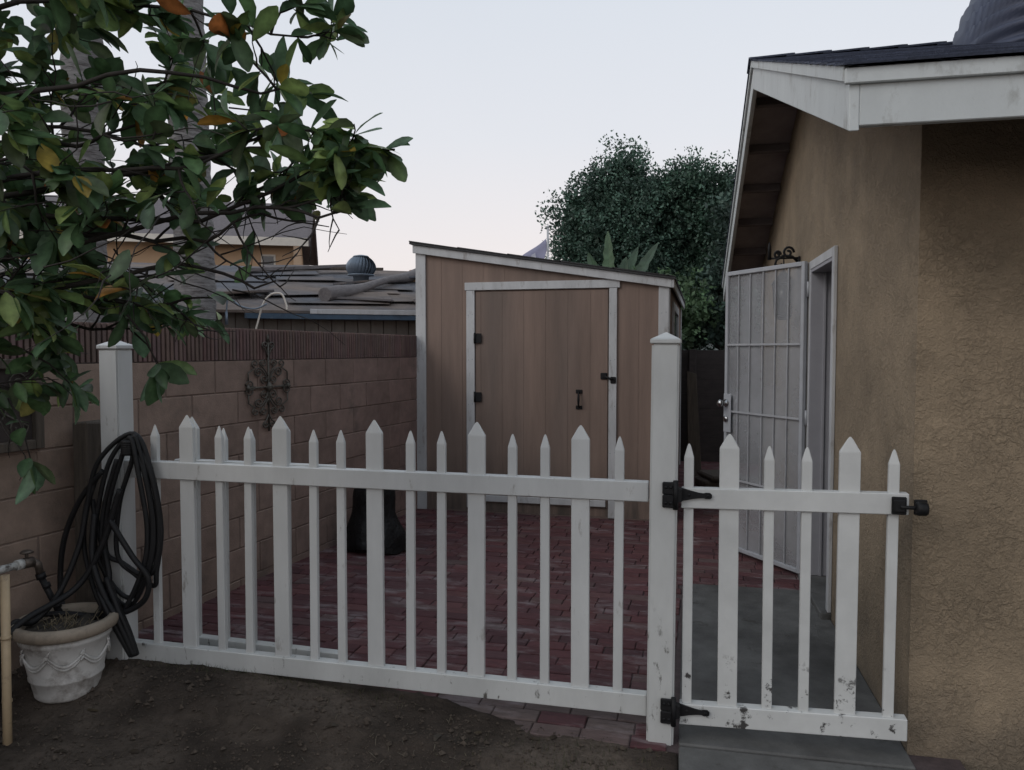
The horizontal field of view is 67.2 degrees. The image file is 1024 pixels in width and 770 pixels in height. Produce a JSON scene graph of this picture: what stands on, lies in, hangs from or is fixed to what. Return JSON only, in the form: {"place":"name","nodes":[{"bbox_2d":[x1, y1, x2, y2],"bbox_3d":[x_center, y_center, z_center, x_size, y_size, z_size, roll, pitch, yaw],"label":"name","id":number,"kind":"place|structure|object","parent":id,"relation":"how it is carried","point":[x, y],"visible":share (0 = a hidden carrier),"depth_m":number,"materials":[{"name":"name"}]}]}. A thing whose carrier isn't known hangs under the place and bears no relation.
{"place":"outdoors","nodes":[
{"label":"outdoors","id":0,"kind":"place"},
{"bbox_2d":[19,195,317,266],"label":"house","id":1,"kind":"structure","parent":0,"point":[277,247],"depth_m":22.08,"materials":[{"name":"beige paint"}]},
{"bbox_2d":[261,254,275,266],"bbox_3d":[-7.024,-3.211,22.210,0.400,1.100,0.049,-1,3,-12],"label":"window","id":2,"kind":"structure","parent":1,"relation":"in","point":[266,257],"depth_m":22.17,"materials":[{"name":"grey glass"}]},
{"bbox_2d":[0,658,678,769],"bbox_3d":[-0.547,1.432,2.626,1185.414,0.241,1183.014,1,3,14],"label":"ground","id":3,"kind":"structure","parent":0,"point":[355,745],"depth_m":3.08,"materials":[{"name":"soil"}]},
{"bbox_2d":[0,574,12,745],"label":"standing pipe","id":4,"kind":"object","parent":3,"relation":"on","point":[6,680],"visible":0.88,"depth_m":3.03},
{"bbox_2d":[0,549,62,610],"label":"garden faucet","id":5,"kind":"object","parent":4,"relation":"attached to","point":[29,562],"visible":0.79,"depth_m":3.42,"materials":[{"name":"grey metal"}]},
{"bbox_2d":[11,602,118,703],"bbox_3d":[-1.965,1.176,3.397,0.424,0.361,0.424,0,3,-6],"label":"flower pot","id":6,"kind":"object","parent":3,"relation":"on","point":[62,659],"visible":0.94,"depth_m":3.28,"materials":[{"name":"white ceramic"}]},
{"bbox_2d":[60,14,107,322],"bbox_3d":[-4.058,-3.448,7.371,4.340,9.528,4.210,1,3,14],"label":"palm tree","id":7,"kind":"object","parent":3,"relation":"on","point":[92,153],"visible":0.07,"depth_m":7.45,"materials":[{"name":"grey plant"}]},
{"bbox_2d":[73,420,103,602],"bbox_3d":[-2.072,0.824,3.851,0.098,1.306,0.187,3,4,19],"label":"wooden stake","id":8,"kind":"object","parent":3,"relation":"on","point":[86,444],"visible":0.22,"depth_m":3.75,"materials":[{"name":"brown wood"}]},
{"bbox_2d":[165,0,216,326],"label":"palm tree","id":9,"kind":"object","parent":3,"relation":"on","point":[204,257],"visible":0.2,"depth_m":7.80,"materials":[{"name":"grey plant"}]},
{"bbox_2d":[0,0,412,503],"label":"broadleaf tree","id":10,"kind":"object","parent":3,"relation":"on","point":[338,169],"visible":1,"depth_m":2.25,"materials":[{"name":"green plant"}]},
{"bbox_2d":[0,255,415,360],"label":"neighbor shed","id":11,"kind":"structure","parent":3,"relation":"on","point":[396,316],"depth_m":9.22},
{"bbox_2d":[163,289,273,294],"bbox_3d":[-3.437,-1.071,9.004,1.270,0.031,0.200,-8,7,-36],"label":"roof plank","id":12,"kind":"object","parent":11,"relation":"on","point":[251,291],"visible":0.42,"depth_m":9.15,"materials":[{"name":"grey wood"}]},
{"bbox_2d":[225,299,266,324],"bbox_3d":[-2.825,-0.790,8.183,0.453,0.297,0.035,0,3,-1],"label":"loose cable","id":13,"kind":"object","parent":11,"relation":"hanging from","point":[226,316],"visible":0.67,"depth_m":8.17,"materials":[{"name":"metal"}]},
{"bbox_2d":[255,292,287,328],"bbox_3d":[-2.595,-0.717,8.233,0.402,0.551,0.026,0,3,-1],"label":"bent pipe","id":14,"kind":"object","parent":11,"relation":"attached to","point":[269,295],"visible":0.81,"depth_m":8.22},
{"bbox_2d":[237,264,345,271],"bbox_3d":[-3.206,-1.732,11.416,1.710,0.050,0.160,-11,9,-42],"label":"roof plank","id":15,"kind":"object","parent":11,"relation":"on","point":[259,269],"visible":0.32,"depth_m":11.34,"materials":[{"name":"grey wood"}]},
{"bbox_2d":[308,267,382,270],"bbox_3d":[-2.672,-1.782,11.800,1.404,0.040,0.080,-3,3,-22],"label":"roof plank","id":16,"kind":"object","parent":11,"relation":"on","point":[344,268],"visible":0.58,"depth_m":11.76,"materials":[{"name":"grey wood"}]},
{"bbox_2d":[336,297,392,301],"bbox_3d":[-1.875,-1.049,9.382,0.839,0.031,0.100,3,3,-1],"label":"roof plank","id":17,"kind":"object","parent":11,"relation":"on","point":[367,299],"visible":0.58,"depth_m":9.33,"materials":[{"name":"grey wood"}]},
{"bbox_2d":[318,268,415,300],"bbox_3d":[-1.806,-1.413,10.578,0.184,0.204,3.010,1,14,17],"label":"roof log","id":18,"kind":"object","parent":11,"relation":"on","point":[330,293],"visible":0.83,"depth_m":9.90,"materials":[{"name":"grey wood"}]},
{"bbox_2d":[333,276,415,284],"bbox_3d":[-1.824,-1.527,11.139,0.300,0.031,1.680,2,11,39],"label":"roof plank","id":19,"kind":"object","parent":11,"relation":"on","point":[352,282],"visible":0.42,"depth_m":10.56,"materials":[{"name":"grey wood"}]},
{"bbox_2d":[0,322,416,672],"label":"block wall","id":20,"kind":"structure","parent":3,"relation":"on","point":[354,387],"depth_m":4.88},
{"bbox_2d":[0,359,44,453],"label":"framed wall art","id":21,"kind":"object","parent":20,"relation":"attached to","point":[35,430],"visible":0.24,"depth_m":3.52,"materials":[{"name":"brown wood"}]},
{"bbox_2d":[245,335,290,430],"bbox_3d":[-1.642,-0.017,5.214,0.050,0.660,0.480,1,3,19],"label":"wall ornament","id":22,"kind":"object","parent":20,"relation":"attached to","point":[269,386],"depth_m":5.21,"materials":[{"name":"black metal"}]},
{"bbox_2d":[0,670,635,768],"bbox_3d":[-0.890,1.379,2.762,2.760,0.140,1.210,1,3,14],"label":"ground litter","id":23,"kind":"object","parent":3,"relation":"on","point":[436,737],"visible":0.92,"depth_m":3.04,"materials":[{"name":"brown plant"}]},
{"bbox_2d":[0,657,667,769],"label":"soil crumbs","id":24,"kind":"object","parent":3,"relation":"on","point":[300,742],"visible":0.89,"depth_m":3.07,"materials":[{"name":"brown soil"}]},
{"bbox_2d":[96,332,681,745],"bbox_3d":[-0.628,0.640,3.332,2.645,1.720,0.116,1,3,14],"label":"picket fence","id":25,"kind":"object","parent":3,"relation":"on","point":[580,487],"visible":0.97,"depth_m":3.26,"materials":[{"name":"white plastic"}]},
{"bbox_2d":[0,431,163,703],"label":"garden hose","id":26,"kind":"object","parent":25,"relation":"hanging from","point":[133,446],"visible":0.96,"depth_m":3.50,"materials":[{"name":"black rubber"}]},
{"bbox_2d":[660,434,929,740],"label":"picket gate","id":27,"kind":"structure","parent":25,"relation":"attached to","point":[848,501],"depth_m":2.90,"materials":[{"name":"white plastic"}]},
{"bbox_2d":[522,225,548,258],"bbox_3d":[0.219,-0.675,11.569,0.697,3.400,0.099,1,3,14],"label":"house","id":28,"kind":"structure","parent":3,"relation":"on","point":[540,250],"depth_m":11.49,"materials":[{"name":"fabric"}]},
{"bbox_2d":[535,130,690,280],"bbox_3d":[1.707,-1.593,13.118,2.660,5.316,1.997,1,3,14],"label":"background tree","id":29,"kind":"object","parent":3,"relation":"on","point":[579,234],"visible":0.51,"depth_m":12.68,"materials":[{"name":"green plant"}]},
{"bbox_2d":[587,231,657,271],"bbox_3d":[1.546,-0.553,11.290,1.686,3.382,0.304,1,3,14],"label":"banana plant","id":30,"kind":"object","parent":3,"relation":"on","point":[630,262],"visible":0.13,"depth_m":11.22,"materials":[{"name":"green plant"}]},
{"bbox_2d":[567,154,719,349],"bbox_3d":[2.454,-1.472,13.286,3.119,5.059,2.010,1,3,14],"label":"background tree","id":31,"kind":"object","parent":3,"relation":"on","point":[674,258],"visible":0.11,"depth_m":12.69,"materials":[{"name":"green plant"}]},
{"bbox_2d":[632,266,724,349],"bbox_3d":[2.101,-0.339,11.426,2.162,2.954,1.368,1,3,14],"label":"background tree","id":32,"kind":"object","parent":3,"relation":"on","point":[693,310],"visible":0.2,"depth_m":11.09,"materials":[{"name":"green plant"}]},
{"bbox_2d":[635,145,742,349],"bbox_3d":[3.593,-1.462,12.849,3.070,5.078,2.071,1,3,14],"label":"background tree","id":33,"kind":"object","parent":3,"relation":"on","point":[697,222],"visible":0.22,"depth_m":12.56,"materials":[{"name":"green plant"}]},
{"bbox_2d":[680,349,759,463],"bbox_3d":[3.201,0.349,10.384,3.000,1.660,0.131,1,3,14],"label":"back fence","id":34,"kind":"object","parent":3,"relation":"on","point":[707,367],"visible":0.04,"depth_m":10.51,"materials":[{"name":"brown wood"}]},
{"bbox_2d":[687,174,760,349],"bbox_3d":[3.947,-1.140,11.518,2.614,4.555,1.870,1,3,14],"label":"background tree","id":35,"kind":"object","parent":3,"relation":"on","point":[714,271],"visible":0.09,"depth_m":11.39,"materials":[{"name":"green plant"}]},
{"bbox_2d":[717,0,1023,769],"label":"house","id":36,"kind":"structure","parent":3,"relation":"on","point":[880,190],"depth_m":2.91,"materials":[{"name":"beige paint"}]},
{"bbox_2d":[717,261,808,572],"bbox_3d":[1.788,0.209,5.477,0.196,2.085,0.843,-1,3,-22],"label":"security door","id":37,"kind":"structure","parent":36,"relation":"in","point":[755,409],"depth_m":5.44,"materials":[{"name":"white metal"}]},
{"bbox_2d":[767,242,799,319],"bbox_3d":[1.983,-0.761,5.633,0.224,0.570,0.156,1,3,12],"label":"wall lantern","id":38,"kind":"object","parent":36,"relation":"attached to","point":[782,290],"depth_m":5.60,"materials":[{"name":"black metal"}]},
{"bbox_2d":[138,461,799,750],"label":"patio","id":39,"kind":"structure","parent":0,"point":[550,720],"depth_m":4.68,"materials":[{"name":"brick"}]},
{"bbox_2d":[174,417,337,658],"bbox_3d":[-1.194,0.724,3.627,0.885,1.135,0.048,1,2,15],"label":"spare fence","id":40,"kind":"object","parent":39,"relation":"on","point":[233,642],"visible":0.33,"depth_m":3.65,"materials":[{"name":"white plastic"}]},
{"bbox_2d":[346,488,405,553],"bbox_3d":[-1.032,1.001,5.888,0.517,0.530,0.399,1,3,14],"label":"covered barbecue","id":41,"kind":"object","parent":39,"relation":"on","point":[394,536],"visible":0.62,"depth_m":5.79,"materials":[{"name":"black fabric"}]},
{"bbox_2d":[409,241,685,520],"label":"shed","id":42,"kind":"structure","parent":39,"relation":"on","point":[528,352],"depth_m":7.10,"materials":[{"name":"beige wood"}]},
{"bbox_2d":[474,290,615,507],"bbox_3d":[0.285,0.126,7.070,1.332,1.977,0.067,1,3,14],"label":"door","id":43,"kind":"structure","parent":42,"relation":"in","point":[542,356],"depth_m":7.09,"materials":[{"name":"brown wood"}]},
{"bbox_2d":[672,302,678,344],"bbox_3d":[1.748,-0.334,8.235,0.022,1.020,1.440,1,3,14],"label":"window","id":44,"kind":"structure","parent":42,"relation":"in","point":[675,311],"depth_m":8.09,"materials":[{"name":"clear glass"}]},
{"bbox_2d":[353,464,965,769],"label":"patio joints","id":45,"kind":"object","parent":39,"relation":"on","point":[926,763],"depth_m":3.13,"materials":[{"name":"grey concrete"}]},
{"bbox_2d":[687,371,700,476],"bbox_3d":[2.216,0.471,9.358,0.170,1.279,0.021,0,-3,6],"label":"leaning board","id":46,"kind":"object","parent":39,"relation":"on","point":[693,422],"visible":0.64,"depth_m":9.35,"materials":[{"name":"brown wood"}]},
{"bbox_2d":[694,470,757,487],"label":"stacked boards","id":47,"kind":"object","parent":39,"relation":"on","point":[707,478],"visible":0.56,"depth_m":8.46,"materials":[{"name":"brown wood"}]},
{"bbox_2d":[0,0,969,270],"label":"sky","id":48,"kind":"structure","parent":0,"point":[499,102],"materials":[{"name":"white"}]},
{"bbox_2d":[702,343,737,349],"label":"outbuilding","id":49,"kind":"structure","parent":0,"point":[710,346],"depth_m":19.34,"materials":[{"name":"grey"}]},
{"bbox_2d":[679,747,897,769],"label":"pavement","id":50,"kind":"structure","parent":0,"point":[696,759],"depth_m":2.86,"materials":[{"name":"concrete"}]},
{"bbox_2d":[679,584,915,769],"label":"walkway","id":51,"kind":"structure","parent":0,"point":[890,754],"depth_m":3.56,"materials":[{"name":"concrete"}]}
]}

